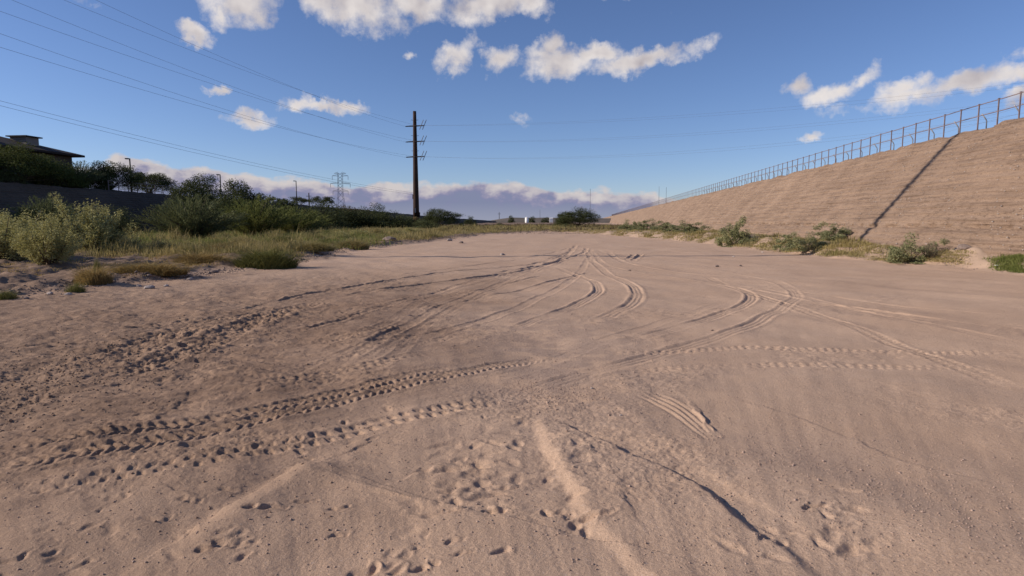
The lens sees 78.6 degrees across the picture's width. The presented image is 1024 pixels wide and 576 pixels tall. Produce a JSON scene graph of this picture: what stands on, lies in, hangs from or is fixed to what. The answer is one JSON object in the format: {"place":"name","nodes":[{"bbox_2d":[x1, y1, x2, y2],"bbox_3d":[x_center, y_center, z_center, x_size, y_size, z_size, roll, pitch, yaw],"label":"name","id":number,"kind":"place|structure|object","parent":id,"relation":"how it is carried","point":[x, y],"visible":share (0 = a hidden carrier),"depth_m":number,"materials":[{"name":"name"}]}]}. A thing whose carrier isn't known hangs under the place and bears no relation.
{"place":"outdoors","nodes":[
{"label":"outdoors","id":0,"kind":"place"},
{"bbox_2d":[0,182,495,232],"bbox_3d":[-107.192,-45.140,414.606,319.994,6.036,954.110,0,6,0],"label":"embankment","id":1,"kind":"structure","parent":0,"point":[12,195],"depth_m":74.45,"materials":[{"name":"soil"}]},
{"bbox_2d":[0,169,30,183],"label":"bush","id":2,"kind":"object","parent":1,"relation":"on","point":[6,178],"visible":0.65,"depth_m":67.27,"materials":[{"name":"green plant"}]},
{"bbox_2d":[0,140,80,182],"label":"tree","id":3,"kind":"object","parent":1,"relation":"on","point":[22,162],"visible":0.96,"depth_m":67.72,"materials":[{"name":"green plant"}]},
{"bbox_2d":[16,172,64,184],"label":"bush","id":4,"kind":"object","parent":1,"relation":"on","point":[41,179],"visible":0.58,"depth_m":71.51,"materials":[{"name":"green plant"}]},
{"bbox_2d":[0,135,84,185],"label":"house","id":5,"kind":"structure","parent":1,"relation":"on","point":[61,155],"depth_m":77.28,"materials":[{"name":"paint"}]},
{"bbox_2d":[26,158,92,187],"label":"tree","id":6,"kind":"object","parent":1,"relation":"on","point":[72,183],"visible":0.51,"depth_m":73.61,"materials":[{"name":"green plant"}]},
{"bbox_2d":[54,160,108,185],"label":"bush","id":7,"kind":"object","parent":1,"relation":"on","point":[93,177],"visible":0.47,"depth_m":76.75,"materials":[{"name":"green plant"}]},
{"bbox_2d":[84,169,118,190],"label":"bush","id":8,"kind":"object","parent":1,"relation":"on","point":[104,186],"visible":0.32,"depth_m":80.70,"materials":[{"name":"green plant"}]},
{"bbox_2d":[86,160,145,189],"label":"tree","id":9,"kind":"object","parent":1,"relation":"on","point":[132,176],"visible":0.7,"depth_m":82.48,"materials":[{"name":"green plant"}]},
{"bbox_2d":[119,172,177,192],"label":"tree","id":10,"kind":"object","parent":1,"relation":"on","point":[156,180],"visible":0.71,"depth_m":97.98,"materials":[{"name":"green plant"}]},
{"bbox_2d":[108,180,212,193],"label":"railing","id":11,"kind":"object","parent":1,"relation":"on","point":[118,185],"visible":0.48,"depth_m":84.41,"materials":[{"name":"metal"}]},
{"bbox_2d":[289,196,309,204],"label":"tree","id":12,"kind":"object","parent":1,"relation":"on","point":[302,200],"visible":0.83,"depth_m":162.73,"materials":[{"name":"green plant"}]},
{"bbox_2d":[306,196,334,205],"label":"tree","id":13,"kind":"object","parent":1,"relation":"on","point":[319,199],"visible":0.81,"depth_m":172.72,"materials":[{"name":"green plant"}]},
{"bbox_2d":[330,172,349,205],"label":"lattice tower","id":14,"kind":"structure","parent":1,"relation":"on","point":[338,174],"depth_m":394.80,"materials":[{"name":"metal"}]},
{"bbox_2d":[323,205,371,227],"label":"bush","id":15,"kind":"object","parent":1,"relation":"on","point":[348,216],"visible":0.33,"depth_m":120.58,"materials":[{"name":"green plant"}]},
{"bbox_2d":[332,204,379,220],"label":"bush","id":16,"kind":"object","parent":1,"relation":"on","point":[354,209],"visible":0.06,"depth_m":137.90,"materials":[{"name":"green plant"}]},
{"bbox_2d":[0,222,1023,575],"bbox_3d":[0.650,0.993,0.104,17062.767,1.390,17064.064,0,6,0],"label":"ground","id":17,"kind":"structure","parent":0,"point":[804,314],"depth_m":5.23,"materials":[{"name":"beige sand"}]},
{"bbox_2d":[0,287,21,299],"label":"grass tuft","id":18,"kind":"object","parent":17,"relation":"on","point":[6,295],"visible":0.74,"depth_m":12.67,"materials":[{"name":"green plant"}]},
{"bbox_2d":[0,204,47,227],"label":"bush","id":19,"kind":"object","parent":17,"relation":"on","point":[20,212],"visible":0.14,"depth_m":55.08,"materials":[{"name":"green plant"}]},
{"bbox_2d":[0,208,62,260],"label":"saltbush","id":20,"kind":"object","parent":17,"relation":"on","point":[7,252],"visible":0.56,"depth_m":22.20,"materials":[{"name":"green plant"}]},
{"bbox_2d":[4,192,82,230],"bbox_3d":[-42.774,-6.805,57.555,6.399,4.257,6.423,0,6,0],"label":"bush","id":21,"kind":"object","parent":17,"relation":"on","point":[48,206],"visible":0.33,"depth_m":56.83,"materials":[{"name":"green plant"}]},
{"bbox_2d":[9,211,86,264],"bbox_3d":[-14.830,-1.565,19.952,2.084,1.799,3.055,-4,7,-35],"label":"saltbush","id":22,"kind":"object","parent":17,"relation":"on","point":[51,248],"visible":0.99,"depth_m":19.50,"materials":[{"name":"green plant"}]},
{"bbox_2d":[62,281,91,292],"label":"grass tuft","id":23,"kind":"object","parent":17,"relation":"on","point":[77,287],"visible":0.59,"depth_m":14.09,"materials":[{"name":"green plant"}]},
{"bbox_2d":[34,192,143,250],"bbox_3d":[-19.475,-2.903,28.251,3.664,2.906,4.786,-1,6,-12],"label":"saltbush","id":24,"kind":"object","parent":17,"relation":"on","point":[98,227],"visible":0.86,"depth_m":27.91,"materials":[{"name":"green plant"}]},
{"bbox_2d":[57,263,120,285],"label":"grass tuft","id":25,"kind":"object","parent":17,"relation":"on","point":[96,277],"visible":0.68,"depth_m":15.32,"materials":[{"name":"plant"}]},
{"bbox_2d":[92,256,101,270],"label":"grass tuft","id":26,"kind":"object","parent":17,"relation":"on","point":[95,265],"visible":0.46,"depth_m":17.19,"materials":[{"name":"green plant"}]},
{"bbox_2d":[104,204,147,235],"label":"bush","id":27,"kind":"object","parent":17,"relation":"on","point":[123,219],"visible":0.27,"depth_m":59.41,"materials":[{"name":"green plant"}]},
{"bbox_2d":[110,234,141,244],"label":"saltbush","id":28,"kind":"object","parent":17,"relation":"on","point":[132,238],"visible":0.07,"depth_m":32.40,"materials":[{"name":"green plant"}]},
{"bbox_2d":[84,259,208,275],"bbox_3d":[-10.520,-0.619,17.929,4.748,0.490,2.705,0,6,0],"label":"grass tuft","id":29,"kind":"object","parent":17,"relation":"on","point":[166,269],"visible":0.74,"depth_m":17.70,"materials":[{"name":"plant"}]},
{"bbox_2d":[144,285,154,288],"bbox_3d":[-8.675,-0.011,14.981,0.236,0.124,0.182,-2,7,-22],"label":"rock","id":30,"kind":"object","parent":17,"relation":"on","point":[149,287],"visible":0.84,"depth_m":14.92,"materials":[{"name":"grey stone"}]},
{"bbox_2d":[136,240,181,250],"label":"weed shrub","id":31,"kind":"object","parent":17,"relation":"on","point":[158,245],"visible":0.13,"depth_m":27.73,"materials":[{"name":"green plant"}]},
{"bbox_2d":[147,193,201,233],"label":"bush","id":32,"kind":"object","parent":17,"relation":"on","point":[161,231],"visible":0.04,"depth_m":66.55,"materials":[{"name":"green plant"}]},
{"bbox_2d":[131,192,249,237],"bbox_3d":[-23.236,-5.214,45.806,7.958,3.620,8.063,1,6,7],"label":"bush","id":33,"kind":"object","parent":17,"relation":"on","point":[193,221],"visible":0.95,"depth_m":44.93,"materials":[{"name":"green plant"}]},
{"bbox_2d":[0,277,389,531],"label":"clods","id":34,"kind":"object","parent":17,"relation":"on","point":[44,404],"visible":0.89,"depth_m":6.69,"materials":[{"name":"brown soil"}]},
{"bbox_2d":[162,173,230,209],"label":"tree","id":35,"kind":"object","parent":17,"relation":"on","point":[197,188],"visible":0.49,"depth_m":79.96,"materials":[{"name":"green plant"}]},
{"bbox_2d":[154,249,240,264],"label":"grass tuft","id":36,"kind":"object","parent":17,"relation":"on","point":[195,258],"visible":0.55,"depth_m":21.76,"materials":[{"name":"green plant"}]},
{"bbox_2d":[182,241,245,251],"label":"grass tuft","id":37,"kind":"object","parent":17,"relation":"on","point":[220,244],"visible":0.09,"depth_m":27.77,"materials":[{"name":"green plant"}]},
{"bbox_2d":[0,235,449,275],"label":"grass","id":38,"kind":"structure","parent":17,"relation":"on","point":[69,260],"depth_m":21.33,"materials":[{"name":"green plant"}]},
{"bbox_2d":[206,192,247,232],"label":"bush","id":39,"kind":"object","parent":17,"relation":"on","point":[228,202],"visible":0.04,"depth_m":76.94,"materials":[{"name":"green plant"}]},
{"bbox_2d":[215,178,269,218],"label":"tree","id":40,"kind":"object","parent":17,"relation":"on","point":[244,194],"visible":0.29,"depth_m":85.98,"materials":[{"name":"green plant"}]},
{"bbox_2d":[205,194,309,234],"bbox_3d":[-23.699,-6.693,57.555,8.959,4.156,8.992,1,6,13],"label":"bush","id":41,"kind":"object","parent":17,"relation":"on","point":[260,218],"visible":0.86,"depth_m":56.81,"materials":[{"name":"green plant"}]},
{"bbox_2d":[212,244,321,269],"bbox_3d":[-8.566,-1.131,21.662,4.190,0.960,2.590,0,6,0],"label":"grass tuft","id":42,"kind":"object","parent":17,"relation":"on","point":[269,260],"visible":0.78,"depth_m":21.35,"materials":[{"name":"green plant"}]},
{"bbox_2d":[264,236,292,243],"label":"weed shrub","id":43,"kind":"object","parent":17,"relation":"on","point":[276,238],"visible":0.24,"depth_m":35.55,"materials":[{"name":"green plant"}]},
{"bbox_2d":[256,194,330,229],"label":"bush","id":44,"kind":"object","parent":17,"relation":"on","point":[290,203],"visible":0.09,"depth_m":93.14,"materials":[{"name":"green plant"}]},
{"bbox_2d":[274,205,337,232],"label":"bush","id":45,"kind":"object","parent":17,"relation":"on","point":[304,224],"visible":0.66,"depth_m":65.03,"materials":[{"name":"green plant"}]},
{"bbox_2d":[289,240,339,251],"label":"grass tuft","id":46,"kind":"object","parent":17,"relation":"on","point":[316,246],"visible":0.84,"depth_m":28.85,"materials":[{"name":"green plant"}]},
{"bbox_2d":[299,233,331,240],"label":"weed shrub","id":47,"kind":"object","parent":17,"relation":"on","point":[316,236],"visible":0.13,"depth_m":43.35,"materials":[{"name":"green plant"}]},
{"bbox_2d":[280,200,363,229],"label":"bush","id":48,"kind":"object","parent":17,"relation":"on","point":[335,218],"visible":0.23,"depth_m":103.85,"materials":[{"name":"green plant"}]},
{"bbox_2d":[314,238,335,243],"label":"weed shrub","id":49,"kind":"object","parent":17,"relation":"on","point":[324,241],"visible":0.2,"depth_m":36.74,"materials":[{"name":"green plant"}]},
{"bbox_2d":[20,223,637,257],"bbox_3d":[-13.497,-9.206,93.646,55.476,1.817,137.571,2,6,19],"label":"grass","id":50,"kind":"structure","parent":17,"relation":"on","point":[118,247],"depth_m":35.33,"materials":[{"name":"green plant"}]},
{"bbox_2d":[319,231,353,239],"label":"weed shrub","id":51,"kind":"object","parent":17,"relation":"on","point":[341,233],"visible":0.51,"depth_m":48.31,"materials":[{"name":"green plant"}]},
{"bbox_2d":[329,238,371,249],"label":"grass tuft","id":52,"kind":"object","parent":17,"relation":"on","point":[358,244],"visible":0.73,"depth_m":35.58,"materials":[{"name":"green plant"}]},
{"bbox_2d":[349,230,371,235],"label":"weed shrub","id":53,"kind":"object","parent":17,"relation":"on","point":[357,233],"visible":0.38,"depth_m":54.55,"materials":[{"name":"green plant"}]},
{"bbox_2d":[338,208,389,228],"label":"bush","id":54,"kind":"object","parent":17,"relation":"on","point":[364,219],"visible":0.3,"depth_m":121.99,"materials":[{"name":"green plant"}]},
{"bbox_2d":[358,201,387,220],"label":"bush","id":55,"kind":"object","parent":17,"relation":"on","point":[383,207],"visible":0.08,"depth_m":144.43,"materials":[{"name":"green plant"}]},
{"bbox_2d":[362,228,388,233],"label":"weed shrub","id":56,"kind":"object","parent":17,"relation":"on","point":[377,230],"visible":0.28,"depth_m":62.68,"materials":[{"name":"green plant"}]},
{"bbox_2d":[353,210,416,228],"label":"bush","id":57,"kind":"object","parent":17,"relation":"on","point":[400,222],"visible":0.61,"depth_m":122.49,"materials":[{"name":"green plant"}]},
{"bbox_2d":[382,236,395,240],"bbox_3d":[-8.798,-3.448,44.840,0.989,0.519,0.762,-1,6,-5],"label":"rock","id":58,"kind":"object","parent":17,"relation":"on","point":[388,238],"visible":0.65,"depth_m":44.63,"materials":[{"name":"grey stone"}]},
{"bbox_2d":[380,227,407,233],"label":"weed shrub","id":59,"kind":"object","parent":17,"relation":"on","point":[394,230],"visible":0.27,"depth_m":66.08,"materials":[{"name":"green plant"}]},
{"bbox_2d":[388,214,420,226],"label":"bush","id":60,"kind":"object","parent":17,"relation":"on","point":[409,218],"visible":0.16,"depth_m":126.54,"materials":[{"name":"green plant"}]},
{"bbox_2d":[402,227,423,231],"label":"weed shrub","id":61,"kind":"object","parent":17,"relation":"on","point":[407,229],"visible":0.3,"depth_m":78.25,"materials":[{"name":"green plant"}]},
{"bbox_2d":[406,111,426,225],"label":"transmission pole","id":62,"kind":"object","parent":17,"relation":"on","point":[415,198],"visible":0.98,"depth_m":127.77,"materials":[{"name":"metal"}]},
{"bbox_2d":[2,34,406,157],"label":"power line","id":63,"kind":"object","parent":62,"relation":"attached to","point":[172,92],"visible":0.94,"depth_m":63.28,"materials":[{"name":"metal"}]},
{"bbox_2d":[1,47,408,155],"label":"power line","id":64,"kind":"object","parent":62,"relation":"attached to","point":[176,99],"visible":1,"depth_m":61.56,"materials":[{"name":"metal"}]},
{"bbox_2d":[2,101,410,192],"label":"power line","id":65,"kind":"object","parent":62,"relation":"attached to","point":[182,146],"visible":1,"depth_m":75.11,"materials":[{"name":"metal"}]},
{"bbox_2d":[3,106,412,194],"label":"power line","id":66,"kind":"object","parent":62,"relation":"attached to","point":[184,150],"visible":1,"depth_m":75.67,"materials":[{"name":"metal"}]},
{"bbox_2d":[13,0,407,142],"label":"power line","id":67,"kind":"object","parent":62,"relation":"attached to","point":[176,65],"visible":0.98,"depth_m":67.36,"materials":[{"name":"metal"}]},
{"bbox_2d":[0,11,423,142],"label":"power line","id":68,"kind":"object","parent":62,"relation":"attached to","point":[177,72],"visible":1,"depth_m":65.71,"materials":[{"name":"metal"}]},
{"bbox_2d":[65,0,421,126],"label":"power line","id":69,"kind":"object","parent":62,"relation":"attached to","point":[228,64],"visible":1,"depth_m":76.56,"materials":[{"name":"metal"}]},
{"bbox_2d":[101,2,405,126],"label":"power line","id":70,"kind":"object","parent":62,"relation":"attached to","point":[231,61],"visible":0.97,"depth_m":76.05,"materials":[{"name":"metal"}]},
{"bbox_2d":[412,114,1017,157],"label":"power line","id":71,"kind":"object","parent":62,"relation":"attached to","point":[744,146],"visible":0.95,"depth_m":99.27,"materials":[{"name":"metal"}]},
{"bbox_2d":[407,82,1023,125],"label":"power line","id":72,"kind":"object","parent":62,"relation":"attached to","point":[692,114],"visible":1,"depth_m":108.38,"materials":[{"name":"metal"}]},
{"bbox_2d":[432,101,1011,141],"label":"power line","id":73,"kind":"object","parent":62,"relation":"attached to","point":[686,133],"visible":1,"depth_m":107.32,"materials":[{"name":"metal"}]},
{"bbox_2d":[424,86,1023,125],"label":"power line","id":74,"kind":"object","parent":62,"relation":"attached to","point":[630,120],"visible":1,"depth_m":115.54,"materials":[{"name":"metal"}]},
{"bbox_2d":[428,117,1021,158],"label":"power line","id":75,"kind":"object","parent":62,"relation":"attached to","point":[727,150],"visible":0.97,"depth_m":102.29,"materials":[{"name":"metal"}]},
{"bbox_2d":[411,220,440,228],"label":"bush","id":76,"kind":"object","parent":17,"relation":"on","point":[424,224],"visible":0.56,"depth_m":116.56,"materials":[{"name":"green plant"}]},
{"bbox_2d":[430,226,447,230],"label":"weed shrub","id":77,"kind":"object","parent":17,"relation":"on","point":[441,229],"visible":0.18,"depth_m":83.70,"materials":[{"name":"green plant"}]},
{"bbox_2d":[417,208,462,226],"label":"tree","id":78,"kind":"object","parent":17,"relation":"on","point":[431,215],"visible":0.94,"depth_m":120.51,"materials":[{"name":"green plant"}]},
{"bbox_2d":[463,215,476,224],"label":"tree","id":79,"kind":"object","parent":17,"relation":"on","point":[470,221],"visible":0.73,"depth_m":227.98,"materials":[{"name":"green plant"}]},
{"bbox_2d":[0,228,1018,297],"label":"rubble","id":80,"kind":"object","parent":17,"relation":"on","point":[206,274],"visible":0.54,"depth_m":19.86,"materials":[{"name":"grey stone"}]},
{"bbox_2d":[447,223,635,231],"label":"grass","id":81,"kind":"structure","parent":17,"relation":"on","point":[576,228],"depth_m":122.80,"materials":[{"name":"green plant"}]},
{"bbox_2d":[553,212,572,225],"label":"tree","id":82,"kind":"object","parent":17,"relation":"on","point":[559,224],"visible":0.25,"depth_m":140.13,"materials":[{"name":"green plant"}]},
{"bbox_2d":[555,206,601,225],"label":"tree","id":83,"kind":"object","parent":17,"relation":"on","point":[576,220],"visible":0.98,"depth_m":137.46,"materials":[{"name":"green plant"}]},
{"bbox_2d":[617,219,635,229],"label":"saltbush","id":84,"kind":"object","parent":17,"relation":"on","point":[624,226],"visible":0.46,"depth_m":83.73,"materials":[{"name":"green plant"}]},
{"bbox_2d":[626,222,648,229],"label":"saltbush","id":85,"kind":"object","parent":17,"relation":"on","point":[634,226],"visible":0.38,"depth_m":78.59,"materials":[{"name":"green plant"}]},
{"bbox_2d":[637,219,656,230],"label":"saltbush","id":86,"kind":"object","parent":17,"relation":"on","point":[644,225],"visible":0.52,"depth_m":73.64,"materials":[{"name":"green plant"}]},
{"bbox_2d":[650,220,679,230],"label":"saltbush","id":87,"kind":"object","parent":17,"relation":"on","point":[665,227],"visible":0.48,"depth_m":66.00,"materials":[{"name":"green plant"}]},
{"bbox_2d":[662,219,691,232],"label":"saltbush","id":88,"kind":"object","parent":17,"relation":"on","point":[672,227],"visible":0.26,"depth_m":59.58,"materials":[{"name":"green plant"}]},
{"bbox_2d":[676,222,711,232],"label":"saltbush","id":89,"kind":"object","parent":17,"relation":"on","point":[694,228],"visible":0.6,"depth_m":57.03,"materials":[{"name":"green plant"}]},
{"bbox_2d":[470,226,975,264],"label":"grass","id":90,"kind":"structure","parent":17,"relation":"on","point":[849,242],"depth_m":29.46,"materials":[{"name":"green plant"}]},
{"bbox_2d":[714,215,750,246],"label":"saltbush","id":91,"kind":"object","parent":17,"relation":"on","point":[735,233],"visible":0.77,"depth_m":40.26,"materials":[{"name":"green plant"}]},
{"bbox_2d":[741,235,758,243],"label":"saltbush","id":92,"kind":"object","parent":17,"relation":"on","point":[751,237],"visible":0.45,"depth_m":39.17,"materials":[{"name":"green plant"}]},
{"bbox_2d":[772,231,806,249],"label":"saltbush","id":93,"kind":"object","parent":17,"relation":"on","point":[775,247],"visible":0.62,"depth_m":33.13,"materials":[{"name":"green plant"}]},
{"bbox_2d":[785,231,826,252],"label":"saltbush","id":94,"kind":"object","parent":17,"relation":"on","point":[803,246],"visible":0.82,"depth_m":30.40,"materials":[{"name":"green plant"}]},
{"bbox_2d":[883,232,949,263],"bbox_3d":[15.342,-1.478,23.788,2.210,1.378,1.809,1,6,12],"label":"saltbush","id":95,"kind":"object","parent":17,"relation":"on","point":[898,255],"visible":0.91,"depth_m":23.63,"materials":[{"name":"green plant"}]},
{"bbox_2d":[906,242,955,258],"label":"dead bush","id":96,"kind":"object","parent":17,"relation":"on","point":[935,251],"visible":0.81,"depth_m":23.23,"materials":[{"name":"brown plant"}]},
{"bbox_2d":[978,253,1023,272],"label":"grass","id":97,"kind":"structure","parent":17,"relation":"on","point":[1013,260],"depth_m":20.34,"materials":[{"name":"green plant"}]},
{"bbox_2d":[0,0,1023,220],"label":"sky","id":98,"kind":"structure","parent":0,"point":[502,65],"materials":[{"name":"blue"}]},
{"bbox_2d":[491,218,610,222],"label":"hill","id":99,"kind":"structure","parent":0,"point":[538,220],"depth_m":403.35,"materials":[{"name":"green plant"}]},
{"bbox_2d":[605,117,1023,257],"bbox_3d":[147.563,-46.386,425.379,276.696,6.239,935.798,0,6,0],"label":"embankment","id":100,"kind":"structure","parent":0,"point":[978,215],"depth_m":30.23,"materials":[{"name":"concrete"}]},
{"bbox_2d":[612,91,1023,215],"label":"railing","id":101,"kind":"object","parent":100,"relation":"on","point":[870,145],"visible":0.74,"depth_m":40.20,"materials":[{"name":"metal"}]},
{"bbox_2d":[813,221,852,240],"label":"saltbush","id":102,"kind":"object","parent":100,"relation":"on","point":[825,234],"visible":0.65,"depth_m":31.84,"materials":[{"name":"green plant"}]},
{"bbox_2d":[704,124,1023,256],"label":"bank stones","id":103,"kind":"object","parent":100,"relation":"on","point":[887,199],"visible":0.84,"depth_m":30.59,"materials":[{"name":"beige stone"}]},
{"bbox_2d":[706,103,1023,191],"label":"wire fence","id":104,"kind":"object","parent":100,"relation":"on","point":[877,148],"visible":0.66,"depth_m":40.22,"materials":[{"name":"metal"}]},
{"bbox_2d":[956,244,971,249],"bbox_3d":[16.485,-1.470,22.798,0.460,0.276,0.366,2,7,22],"label":"rock","id":105,"kind":"object","parent":100,"relation":"on","point":[962,246],"visible":0.88,"depth_m":22.71,"materials":[{"name":"beige stone"}]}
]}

